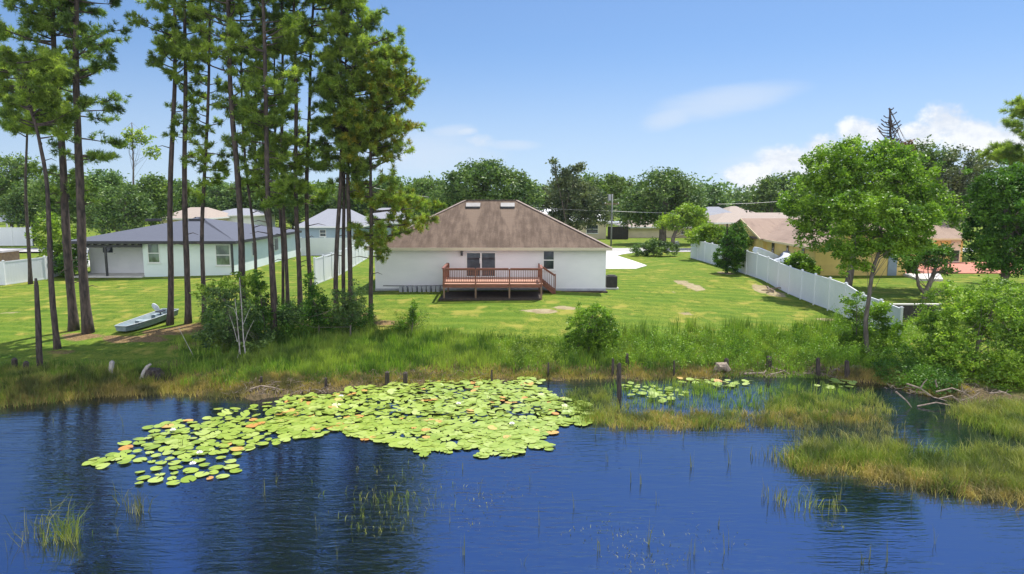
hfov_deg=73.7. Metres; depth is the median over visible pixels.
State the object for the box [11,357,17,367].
shore post
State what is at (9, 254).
shed
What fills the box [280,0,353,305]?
pine tree
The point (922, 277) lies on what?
concrete pad
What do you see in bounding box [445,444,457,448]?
lily pad
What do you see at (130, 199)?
broadleaf tree
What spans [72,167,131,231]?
broadleaf tree
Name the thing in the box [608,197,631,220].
broadleaf tree
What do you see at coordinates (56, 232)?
citrus tree
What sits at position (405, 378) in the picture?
shore post
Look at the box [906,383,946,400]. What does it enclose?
fallen branch
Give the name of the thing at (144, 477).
lily pad
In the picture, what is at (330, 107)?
pine tree
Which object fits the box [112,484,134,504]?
sedge clump
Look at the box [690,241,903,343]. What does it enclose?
vinyl fence
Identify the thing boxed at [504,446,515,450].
lily pad
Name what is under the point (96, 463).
lily pad
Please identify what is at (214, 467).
lily pad
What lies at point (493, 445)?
lily pad
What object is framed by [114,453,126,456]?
lily pad
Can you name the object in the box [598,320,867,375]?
leafy weeds
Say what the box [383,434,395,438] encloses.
lily pad
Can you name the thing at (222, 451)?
lily pad
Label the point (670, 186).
live oak
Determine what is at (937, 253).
gnarled tree
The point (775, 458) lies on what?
sedge clump
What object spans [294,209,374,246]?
house
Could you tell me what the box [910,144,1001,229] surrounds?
oak tree
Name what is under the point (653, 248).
hedge
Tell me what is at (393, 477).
sedge clump
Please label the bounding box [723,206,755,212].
house
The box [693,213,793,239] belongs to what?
house
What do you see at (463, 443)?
lily pad
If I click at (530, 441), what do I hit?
lily pad
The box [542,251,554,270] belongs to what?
window
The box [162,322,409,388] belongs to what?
shaded grass
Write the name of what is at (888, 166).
shade tree
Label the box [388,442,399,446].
lily pad
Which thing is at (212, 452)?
lily pad
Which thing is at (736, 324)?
tall rushes
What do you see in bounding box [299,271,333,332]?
ivy bush
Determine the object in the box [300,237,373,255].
vinyl fence
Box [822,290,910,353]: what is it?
shrub
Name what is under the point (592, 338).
round bush
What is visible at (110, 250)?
window
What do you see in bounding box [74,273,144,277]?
patio
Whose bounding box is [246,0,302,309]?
pine tree
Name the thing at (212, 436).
lily pad
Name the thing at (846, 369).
shore post
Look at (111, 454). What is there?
lily pad
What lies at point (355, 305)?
ivy bush
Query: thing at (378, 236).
pine tree
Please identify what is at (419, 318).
leafy weeds
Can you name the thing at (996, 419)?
marsh grass
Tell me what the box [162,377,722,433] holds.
lily pad carpet
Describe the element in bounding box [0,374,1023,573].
water
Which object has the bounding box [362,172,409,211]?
broadleaf tree
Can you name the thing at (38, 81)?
pine tree
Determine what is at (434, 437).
lily pad
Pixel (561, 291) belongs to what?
soil
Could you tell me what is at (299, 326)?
undergrowth
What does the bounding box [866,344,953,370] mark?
bush
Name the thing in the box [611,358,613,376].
shore post
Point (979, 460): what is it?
marsh grass
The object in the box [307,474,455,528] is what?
sedge clump
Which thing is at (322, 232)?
window
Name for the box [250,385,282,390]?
driftwood branch
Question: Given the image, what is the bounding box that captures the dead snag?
[34,278,42,366]
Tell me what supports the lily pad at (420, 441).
on the water
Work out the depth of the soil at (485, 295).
42.32 m
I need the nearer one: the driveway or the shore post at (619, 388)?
the shore post at (619, 388)
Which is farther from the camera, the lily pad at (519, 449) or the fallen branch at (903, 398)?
the fallen branch at (903, 398)
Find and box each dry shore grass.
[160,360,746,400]
[826,363,899,384]
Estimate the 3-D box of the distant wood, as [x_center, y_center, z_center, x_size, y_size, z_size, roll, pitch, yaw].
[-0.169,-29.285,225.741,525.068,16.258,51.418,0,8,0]
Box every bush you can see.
[187,286,275,353]
[189,270,269,327]
[249,269,275,337]
[276,279,366,336]
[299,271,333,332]
[564,301,622,355]
[711,221,750,273]
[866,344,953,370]
[911,275,1023,393]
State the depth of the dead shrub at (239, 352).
30.43 m
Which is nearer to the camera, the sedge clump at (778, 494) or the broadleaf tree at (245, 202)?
the sedge clump at (778, 494)
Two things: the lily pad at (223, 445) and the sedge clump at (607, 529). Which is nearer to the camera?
the sedge clump at (607, 529)
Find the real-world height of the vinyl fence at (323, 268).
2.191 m
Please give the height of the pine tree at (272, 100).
14.718 m
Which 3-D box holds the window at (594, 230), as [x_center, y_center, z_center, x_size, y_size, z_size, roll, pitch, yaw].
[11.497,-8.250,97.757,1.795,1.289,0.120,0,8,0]
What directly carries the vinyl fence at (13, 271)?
on the ground at (664, 288)
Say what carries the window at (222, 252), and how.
in the neighbour house at (149, 258)
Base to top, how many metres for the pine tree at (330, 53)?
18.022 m
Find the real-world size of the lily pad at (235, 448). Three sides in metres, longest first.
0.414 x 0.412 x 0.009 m
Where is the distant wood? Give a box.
[0,173,1012,214]
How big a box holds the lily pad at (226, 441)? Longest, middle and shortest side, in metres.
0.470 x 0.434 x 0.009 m
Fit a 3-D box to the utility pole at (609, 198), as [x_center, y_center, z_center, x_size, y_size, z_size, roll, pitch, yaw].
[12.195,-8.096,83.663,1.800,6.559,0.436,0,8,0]
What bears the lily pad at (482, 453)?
on the water
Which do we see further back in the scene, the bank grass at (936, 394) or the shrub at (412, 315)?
the shrub at (412, 315)
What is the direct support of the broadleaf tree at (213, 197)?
on the ground at (664, 288)
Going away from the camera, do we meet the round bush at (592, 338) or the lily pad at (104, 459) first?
the lily pad at (104, 459)
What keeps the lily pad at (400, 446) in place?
on the water
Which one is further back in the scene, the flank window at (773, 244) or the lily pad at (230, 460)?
the flank window at (773, 244)
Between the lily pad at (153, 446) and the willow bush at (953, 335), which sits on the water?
the lily pad at (153, 446)
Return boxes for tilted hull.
[752,247,779,259]
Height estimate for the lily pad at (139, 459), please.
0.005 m
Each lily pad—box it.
[82,460,97,464]
[90,461,104,465]
[96,463,109,468]
[97,456,114,461]
[105,452,116,455]
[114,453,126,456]
[117,441,131,444]
[117,459,130,463]
[118,445,132,449]
[120,455,134,459]
[133,441,145,444]
[133,457,146,461]
[137,475,150,479]
[141,443,154,446]
[144,444,160,449]
[148,476,163,481]
[150,466,161,470]
[155,460,166,463]
[158,446,171,451]
[162,450,173,454]
[164,439,177,443]
[166,480,179,484]
[168,460,180,464]
[169,465,182,469]
[172,450,185,454]
[175,436,186,440]
[177,454,191,458]
[180,475,195,482]
[183,467,198,472]
[184,450,197,455]
[192,439,204,443]
[192,458,205,462]
[195,471,209,476]
[200,446,213,450]
[205,434,217,437]
[208,450,218,454]
[208,465,223,469]
[215,443,228,447]
[216,449,228,453]
[216,474,229,477]
[220,439,234,442]
[222,433,235,436]
[223,464,239,468]
[224,436,236,439]
[224,459,235,462]
[230,468,241,472]
[231,447,243,450]
[232,439,244,443]
[242,446,255,450]
[253,435,264,438]
[255,441,268,444]
[278,433,291,437]
[279,438,290,441]
[301,433,312,437]
[312,433,323,437]
[373,439,385,441]
[375,434,385,438]
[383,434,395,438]
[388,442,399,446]
[390,438,401,442]
[394,444,405,447]
[398,440,409,444]
[417,438,431,443]
[421,441,431,445]
[430,435,441,438]
[440,437,451,440]
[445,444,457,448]
[457,441,471,445]
[479,452,489,455]
[489,433,500,436]
[489,443,498,446]
[503,441,515,445]
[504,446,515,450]
[510,435,521,438]
[511,447,524,450]
[524,439,535,442]
[535,440,548,445]
[543,443,555,446]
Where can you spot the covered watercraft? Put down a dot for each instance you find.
(784, 255)
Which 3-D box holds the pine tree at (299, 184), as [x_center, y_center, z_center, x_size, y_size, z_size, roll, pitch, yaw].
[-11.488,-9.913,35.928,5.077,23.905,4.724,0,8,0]
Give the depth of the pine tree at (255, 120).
32.31 m
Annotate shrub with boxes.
[53,245,88,275]
[179,277,250,354]
[391,298,420,334]
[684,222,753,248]
[780,249,823,274]
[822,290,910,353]
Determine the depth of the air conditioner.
45.90 m
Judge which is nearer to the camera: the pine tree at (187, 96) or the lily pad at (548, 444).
the lily pad at (548, 444)
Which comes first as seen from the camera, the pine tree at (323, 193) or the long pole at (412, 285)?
the pine tree at (323, 193)
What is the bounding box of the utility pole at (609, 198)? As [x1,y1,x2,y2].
[604,194,618,245]
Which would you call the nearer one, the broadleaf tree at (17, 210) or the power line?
the power line
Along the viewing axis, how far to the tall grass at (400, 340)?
31.12 m
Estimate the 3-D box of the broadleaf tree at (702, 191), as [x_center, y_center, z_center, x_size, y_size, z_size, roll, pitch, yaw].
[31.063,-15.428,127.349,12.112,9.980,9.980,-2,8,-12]
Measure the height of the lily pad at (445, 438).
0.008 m
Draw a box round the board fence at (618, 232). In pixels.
[607,226,627,238]
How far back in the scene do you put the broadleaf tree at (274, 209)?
115.76 m
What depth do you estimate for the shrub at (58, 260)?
54.53 m
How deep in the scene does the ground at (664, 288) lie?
40.37 m
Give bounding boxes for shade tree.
[775,133,968,286]
[956,158,1023,298]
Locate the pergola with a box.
[86,244,141,275]
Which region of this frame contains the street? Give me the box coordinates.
[0,248,1009,251]
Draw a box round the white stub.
[108,360,114,371]
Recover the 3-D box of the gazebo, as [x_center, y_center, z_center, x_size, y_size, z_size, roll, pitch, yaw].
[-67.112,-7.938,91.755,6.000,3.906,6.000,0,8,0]
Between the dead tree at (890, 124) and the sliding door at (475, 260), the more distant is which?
the dead tree at (890, 124)
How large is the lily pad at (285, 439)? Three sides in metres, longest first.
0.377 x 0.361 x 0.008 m
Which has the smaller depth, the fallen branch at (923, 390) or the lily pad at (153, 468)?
the lily pad at (153, 468)
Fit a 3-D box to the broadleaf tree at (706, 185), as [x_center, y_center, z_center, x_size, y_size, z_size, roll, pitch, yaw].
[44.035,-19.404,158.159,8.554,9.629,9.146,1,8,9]
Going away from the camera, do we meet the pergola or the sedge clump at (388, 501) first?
the sedge clump at (388, 501)
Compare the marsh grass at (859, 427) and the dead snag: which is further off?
the dead snag
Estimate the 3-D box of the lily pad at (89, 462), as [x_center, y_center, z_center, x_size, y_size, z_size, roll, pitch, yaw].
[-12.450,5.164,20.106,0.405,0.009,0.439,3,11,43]
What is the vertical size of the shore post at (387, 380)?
0.851 m
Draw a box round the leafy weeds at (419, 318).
[391,309,429,332]
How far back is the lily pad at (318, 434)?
22.41 m
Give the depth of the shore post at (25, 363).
28.38 m
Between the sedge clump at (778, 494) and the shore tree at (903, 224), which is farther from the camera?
the shore tree at (903, 224)
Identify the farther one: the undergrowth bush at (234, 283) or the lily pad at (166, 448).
the undergrowth bush at (234, 283)
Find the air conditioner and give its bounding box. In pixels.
[605,274,618,288]
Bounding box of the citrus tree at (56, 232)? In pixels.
[24,209,92,261]
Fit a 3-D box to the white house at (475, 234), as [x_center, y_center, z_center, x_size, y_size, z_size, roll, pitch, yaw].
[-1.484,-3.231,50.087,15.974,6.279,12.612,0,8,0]
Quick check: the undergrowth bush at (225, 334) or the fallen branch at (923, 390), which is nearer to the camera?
the fallen branch at (923, 390)
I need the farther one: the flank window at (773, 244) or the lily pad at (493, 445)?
the flank window at (773, 244)
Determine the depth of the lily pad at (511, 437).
22.09 m
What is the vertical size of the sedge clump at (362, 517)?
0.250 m
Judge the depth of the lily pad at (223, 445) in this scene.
21.43 m
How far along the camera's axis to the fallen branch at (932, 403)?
25.42 m
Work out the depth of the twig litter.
27.78 m
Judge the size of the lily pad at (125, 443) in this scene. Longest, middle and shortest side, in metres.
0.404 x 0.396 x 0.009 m
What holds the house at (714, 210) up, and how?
on the ground at (664, 288)
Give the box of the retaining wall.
[893,303,941,319]
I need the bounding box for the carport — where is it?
[606,221,625,226]
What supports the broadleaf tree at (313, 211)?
on the ground at (664, 288)
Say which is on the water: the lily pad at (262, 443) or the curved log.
the lily pad at (262, 443)
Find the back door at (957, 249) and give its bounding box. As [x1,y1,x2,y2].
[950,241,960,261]
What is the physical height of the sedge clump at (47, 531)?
0.872 m
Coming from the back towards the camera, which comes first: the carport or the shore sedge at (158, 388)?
the carport
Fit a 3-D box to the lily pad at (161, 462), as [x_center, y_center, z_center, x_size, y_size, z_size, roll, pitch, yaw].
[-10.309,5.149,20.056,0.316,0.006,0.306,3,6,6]
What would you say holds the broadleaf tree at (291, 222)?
on the ground at (664, 288)
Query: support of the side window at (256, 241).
in the neighbour house at (149, 258)
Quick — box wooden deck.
[442,263,555,299]
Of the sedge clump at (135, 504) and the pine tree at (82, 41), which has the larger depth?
the pine tree at (82, 41)
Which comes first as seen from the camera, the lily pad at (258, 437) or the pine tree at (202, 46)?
the lily pad at (258, 437)
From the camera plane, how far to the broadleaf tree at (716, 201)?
137.73 m
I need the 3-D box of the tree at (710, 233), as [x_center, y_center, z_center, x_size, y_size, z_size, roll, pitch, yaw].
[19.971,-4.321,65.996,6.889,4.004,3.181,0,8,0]
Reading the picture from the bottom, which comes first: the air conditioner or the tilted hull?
the air conditioner
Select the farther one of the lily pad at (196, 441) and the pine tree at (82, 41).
the pine tree at (82, 41)
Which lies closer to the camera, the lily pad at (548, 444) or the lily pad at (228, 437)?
the lily pad at (548, 444)
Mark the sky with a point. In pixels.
(738, 91)
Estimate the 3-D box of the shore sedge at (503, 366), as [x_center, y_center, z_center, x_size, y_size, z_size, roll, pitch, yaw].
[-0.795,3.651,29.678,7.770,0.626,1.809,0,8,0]
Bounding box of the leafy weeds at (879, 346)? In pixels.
[829,305,909,364]
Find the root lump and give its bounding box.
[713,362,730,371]
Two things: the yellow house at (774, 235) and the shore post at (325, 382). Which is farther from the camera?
the yellow house at (774, 235)
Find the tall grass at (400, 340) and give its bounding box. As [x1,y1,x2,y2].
[249,323,890,383]
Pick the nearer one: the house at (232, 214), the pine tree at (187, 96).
the pine tree at (187, 96)
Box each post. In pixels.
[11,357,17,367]
[23,361,28,367]
[324,377,327,388]
[385,371,389,384]
[403,372,407,385]
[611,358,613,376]
[617,363,621,398]
[625,353,628,367]
[673,360,674,375]
[725,224,727,269]
[766,355,771,368]
[816,357,820,376]
[844,360,849,378]
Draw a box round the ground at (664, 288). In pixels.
[0,206,1023,405]
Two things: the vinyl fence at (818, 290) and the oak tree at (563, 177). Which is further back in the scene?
the oak tree at (563, 177)
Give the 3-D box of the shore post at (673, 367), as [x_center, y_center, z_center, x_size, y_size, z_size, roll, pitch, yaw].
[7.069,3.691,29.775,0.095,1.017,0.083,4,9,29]
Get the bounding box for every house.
[0,227,32,245]
[62,217,301,276]
[161,207,230,222]
[223,208,274,226]
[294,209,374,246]
[366,200,612,290]
[366,208,414,234]
[569,214,609,238]
[615,218,691,237]
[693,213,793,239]
[705,207,731,214]
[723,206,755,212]
[735,218,962,275]
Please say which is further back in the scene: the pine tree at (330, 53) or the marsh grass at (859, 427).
the pine tree at (330, 53)
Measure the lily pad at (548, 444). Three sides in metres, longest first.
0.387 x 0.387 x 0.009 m
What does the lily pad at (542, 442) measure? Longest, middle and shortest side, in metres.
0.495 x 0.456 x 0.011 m
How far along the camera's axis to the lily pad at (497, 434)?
22.39 m
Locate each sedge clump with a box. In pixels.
[2,494,72,549]
[37,501,97,549]
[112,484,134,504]
[122,488,154,515]
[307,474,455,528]
[311,461,454,497]
[319,503,403,544]
[432,486,545,505]
[569,513,650,547]
[601,541,694,573]
[750,444,783,463]
[762,478,789,507]
[766,481,837,513]
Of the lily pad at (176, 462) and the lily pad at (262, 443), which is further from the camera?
the lily pad at (262, 443)
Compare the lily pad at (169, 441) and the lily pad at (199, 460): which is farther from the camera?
the lily pad at (169, 441)
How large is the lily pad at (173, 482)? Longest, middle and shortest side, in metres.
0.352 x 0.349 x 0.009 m
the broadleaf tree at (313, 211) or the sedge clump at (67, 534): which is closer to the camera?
the sedge clump at (67, 534)
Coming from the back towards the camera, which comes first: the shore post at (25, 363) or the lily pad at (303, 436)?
the shore post at (25, 363)
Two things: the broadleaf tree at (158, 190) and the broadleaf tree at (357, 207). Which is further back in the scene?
the broadleaf tree at (357, 207)
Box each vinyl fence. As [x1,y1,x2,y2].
[0,247,88,284]
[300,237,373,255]
[313,243,367,284]
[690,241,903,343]
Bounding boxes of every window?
[101,247,114,253]
[147,244,160,263]
[215,245,230,265]
[251,241,256,255]
[274,238,278,250]
[319,230,325,236]
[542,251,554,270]
[586,225,598,233]
[771,243,774,252]
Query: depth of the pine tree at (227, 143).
35.61 m
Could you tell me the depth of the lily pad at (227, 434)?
22.41 m
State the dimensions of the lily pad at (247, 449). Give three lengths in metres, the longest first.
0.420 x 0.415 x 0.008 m
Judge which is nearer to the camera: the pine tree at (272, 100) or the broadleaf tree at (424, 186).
the pine tree at (272, 100)
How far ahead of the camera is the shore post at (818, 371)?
29.64 m
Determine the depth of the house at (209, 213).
102.58 m
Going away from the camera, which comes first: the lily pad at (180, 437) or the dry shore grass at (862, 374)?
the lily pad at (180, 437)
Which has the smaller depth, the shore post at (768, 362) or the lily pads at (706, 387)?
the lily pads at (706, 387)
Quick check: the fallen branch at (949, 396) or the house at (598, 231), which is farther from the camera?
the house at (598, 231)
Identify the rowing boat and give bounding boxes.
[114,303,178,330]
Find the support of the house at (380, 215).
on the ground at (664, 288)
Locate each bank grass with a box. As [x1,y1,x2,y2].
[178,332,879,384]
[873,365,974,399]
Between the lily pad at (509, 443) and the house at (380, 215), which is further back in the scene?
the house at (380, 215)
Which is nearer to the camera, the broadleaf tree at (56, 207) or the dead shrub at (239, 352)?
the dead shrub at (239, 352)
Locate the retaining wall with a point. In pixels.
(909, 310)
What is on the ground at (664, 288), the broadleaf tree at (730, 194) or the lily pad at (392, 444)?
the broadleaf tree at (730, 194)
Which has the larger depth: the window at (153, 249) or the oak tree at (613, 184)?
the oak tree at (613, 184)
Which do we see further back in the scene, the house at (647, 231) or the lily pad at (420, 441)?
the house at (647, 231)
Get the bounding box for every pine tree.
[0,0,98,331]
[0,43,81,349]
[0,61,72,283]
[15,0,132,333]
[123,0,214,325]
[147,0,215,323]
[168,0,281,328]
[172,0,232,322]
[216,0,272,310]
[219,0,310,332]
[223,45,279,306]
[243,3,320,307]
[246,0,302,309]
[253,0,325,309]
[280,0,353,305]
[304,0,366,319]
[310,0,389,315]
[314,0,408,301]
[331,47,447,318]
[975,92,1023,176]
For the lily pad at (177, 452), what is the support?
on the water
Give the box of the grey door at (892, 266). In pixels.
[887,254,896,275]
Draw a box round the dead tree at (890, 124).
[877,107,916,184]
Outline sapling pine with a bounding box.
[112,122,161,216]
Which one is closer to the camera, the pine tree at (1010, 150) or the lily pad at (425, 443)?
the lily pad at (425, 443)
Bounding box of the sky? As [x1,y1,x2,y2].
[0,0,1023,192]
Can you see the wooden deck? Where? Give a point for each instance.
(509, 282)
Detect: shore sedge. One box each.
[0,357,187,381]
[0,359,179,409]
[0,371,188,408]
[407,362,581,380]
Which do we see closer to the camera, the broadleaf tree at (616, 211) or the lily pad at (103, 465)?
the lily pad at (103, 465)
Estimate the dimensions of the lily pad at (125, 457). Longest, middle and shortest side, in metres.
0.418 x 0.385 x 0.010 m
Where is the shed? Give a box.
[0,249,22,261]
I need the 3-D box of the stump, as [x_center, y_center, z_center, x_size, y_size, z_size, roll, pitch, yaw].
[-14.953,3.724,28.412,0.880,0.782,0.866,0,8,0]
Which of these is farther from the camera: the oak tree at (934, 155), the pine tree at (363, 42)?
the oak tree at (934, 155)
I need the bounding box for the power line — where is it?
[536,207,654,212]
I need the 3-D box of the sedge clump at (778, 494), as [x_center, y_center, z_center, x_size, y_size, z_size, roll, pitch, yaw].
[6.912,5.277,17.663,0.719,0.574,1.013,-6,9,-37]
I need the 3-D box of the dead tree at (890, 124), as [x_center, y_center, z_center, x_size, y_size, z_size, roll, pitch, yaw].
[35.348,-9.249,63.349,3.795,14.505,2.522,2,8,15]
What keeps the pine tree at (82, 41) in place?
on the ground at (664, 288)
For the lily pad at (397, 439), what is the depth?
21.90 m
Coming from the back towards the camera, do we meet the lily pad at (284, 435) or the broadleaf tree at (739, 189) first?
the broadleaf tree at (739, 189)
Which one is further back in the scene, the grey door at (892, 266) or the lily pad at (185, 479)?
the grey door at (892, 266)
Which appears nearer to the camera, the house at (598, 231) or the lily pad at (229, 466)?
the lily pad at (229, 466)
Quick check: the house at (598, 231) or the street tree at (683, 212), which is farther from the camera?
the house at (598, 231)
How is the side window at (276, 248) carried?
in the neighbour house at (149, 258)
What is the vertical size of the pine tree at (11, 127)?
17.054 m
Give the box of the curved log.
[139,363,151,378]
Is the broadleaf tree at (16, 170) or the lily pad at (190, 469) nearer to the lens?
the lily pad at (190, 469)
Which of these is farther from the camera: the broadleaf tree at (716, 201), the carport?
the broadleaf tree at (716, 201)
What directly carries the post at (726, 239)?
on the ground at (664, 288)
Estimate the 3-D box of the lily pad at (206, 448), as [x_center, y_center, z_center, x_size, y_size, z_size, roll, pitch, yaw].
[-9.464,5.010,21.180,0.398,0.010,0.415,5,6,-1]
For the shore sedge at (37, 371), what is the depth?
27.38 m
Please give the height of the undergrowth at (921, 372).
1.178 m
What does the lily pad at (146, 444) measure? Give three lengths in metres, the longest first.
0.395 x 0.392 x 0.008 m
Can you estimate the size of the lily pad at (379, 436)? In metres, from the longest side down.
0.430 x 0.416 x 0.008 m
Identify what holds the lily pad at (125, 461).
on the water
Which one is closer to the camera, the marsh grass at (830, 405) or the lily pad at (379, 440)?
the lily pad at (379, 440)
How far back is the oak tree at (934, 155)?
69.75 m
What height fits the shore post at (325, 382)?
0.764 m
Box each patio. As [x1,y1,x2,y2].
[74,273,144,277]
[905,262,1019,273]
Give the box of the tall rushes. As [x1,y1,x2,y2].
[586,311,879,349]
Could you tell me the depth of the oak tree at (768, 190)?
98.10 m
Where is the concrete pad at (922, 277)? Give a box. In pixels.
[903,273,942,280]
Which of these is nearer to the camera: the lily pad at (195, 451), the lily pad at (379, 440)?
the lily pad at (195, 451)
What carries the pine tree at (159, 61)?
on the ground at (664, 288)
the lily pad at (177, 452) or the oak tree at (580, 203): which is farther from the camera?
the oak tree at (580, 203)
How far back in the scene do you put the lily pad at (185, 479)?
18.92 m
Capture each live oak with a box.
[424,156,548,210]
[614,165,708,241]
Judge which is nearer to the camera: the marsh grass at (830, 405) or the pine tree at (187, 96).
the marsh grass at (830, 405)
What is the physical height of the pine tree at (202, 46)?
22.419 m
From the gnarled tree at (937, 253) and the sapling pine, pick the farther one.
the sapling pine
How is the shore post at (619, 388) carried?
in the water
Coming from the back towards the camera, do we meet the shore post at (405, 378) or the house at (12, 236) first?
the house at (12, 236)
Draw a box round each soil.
[373,291,607,292]
[439,291,543,300]
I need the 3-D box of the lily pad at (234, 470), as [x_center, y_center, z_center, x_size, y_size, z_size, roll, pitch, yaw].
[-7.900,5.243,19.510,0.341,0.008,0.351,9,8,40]
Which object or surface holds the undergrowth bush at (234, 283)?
on the ground at (664, 288)
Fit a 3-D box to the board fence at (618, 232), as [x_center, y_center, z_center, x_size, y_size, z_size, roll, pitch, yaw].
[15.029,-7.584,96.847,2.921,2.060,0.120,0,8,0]
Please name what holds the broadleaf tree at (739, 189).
on the ground at (664, 288)
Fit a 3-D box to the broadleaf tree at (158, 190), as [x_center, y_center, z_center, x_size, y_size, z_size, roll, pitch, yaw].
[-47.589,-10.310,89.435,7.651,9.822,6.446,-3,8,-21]
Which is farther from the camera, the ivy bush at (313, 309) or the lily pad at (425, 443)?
the ivy bush at (313, 309)
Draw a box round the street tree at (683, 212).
[652,202,710,246]
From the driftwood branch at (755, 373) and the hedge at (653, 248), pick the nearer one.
the driftwood branch at (755, 373)
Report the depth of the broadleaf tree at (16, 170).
89.69 m
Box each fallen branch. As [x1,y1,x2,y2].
[895,391,910,406]
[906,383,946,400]
[917,402,958,406]
[936,388,973,398]
[938,395,963,404]
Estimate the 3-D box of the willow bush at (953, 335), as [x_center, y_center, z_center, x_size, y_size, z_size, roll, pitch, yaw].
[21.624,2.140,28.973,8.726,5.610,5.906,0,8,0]
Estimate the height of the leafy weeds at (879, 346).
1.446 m
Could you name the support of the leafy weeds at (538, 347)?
on the ground at (664, 288)
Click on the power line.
(598, 210)
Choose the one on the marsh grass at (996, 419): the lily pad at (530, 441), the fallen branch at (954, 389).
the fallen branch at (954, 389)
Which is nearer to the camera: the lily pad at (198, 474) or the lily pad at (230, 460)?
the lily pad at (198, 474)
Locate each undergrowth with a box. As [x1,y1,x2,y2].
[193,293,376,343]
[870,355,965,399]
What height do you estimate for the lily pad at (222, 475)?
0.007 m
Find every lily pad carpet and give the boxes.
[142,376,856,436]
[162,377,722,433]
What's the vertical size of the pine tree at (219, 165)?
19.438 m
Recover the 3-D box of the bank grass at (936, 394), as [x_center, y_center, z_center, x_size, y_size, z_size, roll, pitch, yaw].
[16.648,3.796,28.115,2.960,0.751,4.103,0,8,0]
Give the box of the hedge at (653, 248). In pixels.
[629,237,681,256]
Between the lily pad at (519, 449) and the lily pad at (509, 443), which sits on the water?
the lily pad at (519, 449)
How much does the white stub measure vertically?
0.985 m
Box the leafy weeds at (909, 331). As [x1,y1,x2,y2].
[900,309,949,362]
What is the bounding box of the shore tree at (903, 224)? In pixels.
[818,187,948,355]
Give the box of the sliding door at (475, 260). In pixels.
[466,252,495,276]
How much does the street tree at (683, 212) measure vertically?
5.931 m
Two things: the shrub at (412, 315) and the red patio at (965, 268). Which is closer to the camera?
the shrub at (412, 315)
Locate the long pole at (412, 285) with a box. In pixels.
[383,285,442,285]
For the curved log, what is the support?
on the stump
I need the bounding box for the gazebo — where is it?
[0,214,18,226]
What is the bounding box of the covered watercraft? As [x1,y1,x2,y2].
[774,252,789,262]
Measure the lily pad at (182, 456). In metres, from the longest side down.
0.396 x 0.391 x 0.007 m
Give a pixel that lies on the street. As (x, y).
(613, 249)
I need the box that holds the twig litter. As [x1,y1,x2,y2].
[224,363,996,401]
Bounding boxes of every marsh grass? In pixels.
[551,384,899,431]
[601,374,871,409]
[771,428,1023,502]
[785,414,925,448]
[936,392,1023,442]
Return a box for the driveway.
[606,252,646,268]
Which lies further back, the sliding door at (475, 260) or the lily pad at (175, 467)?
the sliding door at (475, 260)
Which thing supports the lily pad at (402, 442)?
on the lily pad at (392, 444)
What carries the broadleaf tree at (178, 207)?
on the ground at (664, 288)
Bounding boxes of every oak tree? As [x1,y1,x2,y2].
[536,173,617,230]
[545,156,587,223]
[579,168,637,202]
[735,169,815,213]
[907,134,963,190]
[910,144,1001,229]
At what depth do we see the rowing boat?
36.05 m
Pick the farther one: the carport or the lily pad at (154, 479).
the carport
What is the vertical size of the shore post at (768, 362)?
0.873 m
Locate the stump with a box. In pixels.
[144,367,164,380]
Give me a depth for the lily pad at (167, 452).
20.87 m
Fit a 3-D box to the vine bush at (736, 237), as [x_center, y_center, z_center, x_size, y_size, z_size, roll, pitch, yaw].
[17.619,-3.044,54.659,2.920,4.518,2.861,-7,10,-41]
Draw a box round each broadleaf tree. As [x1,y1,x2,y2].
[0,151,43,226]
[0,178,44,244]
[21,168,98,227]
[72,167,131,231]
[73,180,156,234]
[128,171,179,225]
[154,178,195,221]
[187,179,236,210]
[220,181,261,209]
[252,184,302,221]
[286,214,310,228]
[289,179,338,216]
[326,178,375,215]
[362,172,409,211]
[397,171,450,215]
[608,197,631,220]
[661,178,710,207]
[698,183,713,194]
[701,182,734,207]
[716,188,738,199]
[725,185,757,211]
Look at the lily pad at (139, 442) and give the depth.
21.69 m
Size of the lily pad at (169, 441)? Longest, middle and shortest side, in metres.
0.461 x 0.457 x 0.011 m
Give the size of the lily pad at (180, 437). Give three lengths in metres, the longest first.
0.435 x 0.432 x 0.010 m
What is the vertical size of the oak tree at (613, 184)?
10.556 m
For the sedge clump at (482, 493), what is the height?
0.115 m
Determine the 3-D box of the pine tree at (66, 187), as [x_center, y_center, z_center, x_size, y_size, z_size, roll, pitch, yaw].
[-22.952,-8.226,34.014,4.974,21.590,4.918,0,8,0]
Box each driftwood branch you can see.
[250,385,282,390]
[744,370,765,374]
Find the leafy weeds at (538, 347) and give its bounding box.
[494,328,577,369]
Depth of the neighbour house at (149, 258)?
56.08 m
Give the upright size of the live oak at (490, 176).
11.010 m
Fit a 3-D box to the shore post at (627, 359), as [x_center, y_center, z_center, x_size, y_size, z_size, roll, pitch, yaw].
[5.091,3.364,30.180,0.160,0.910,0.169,0,8,0]
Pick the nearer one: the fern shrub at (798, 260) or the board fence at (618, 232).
the fern shrub at (798, 260)
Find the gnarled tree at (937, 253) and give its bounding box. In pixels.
[890,235,960,298]

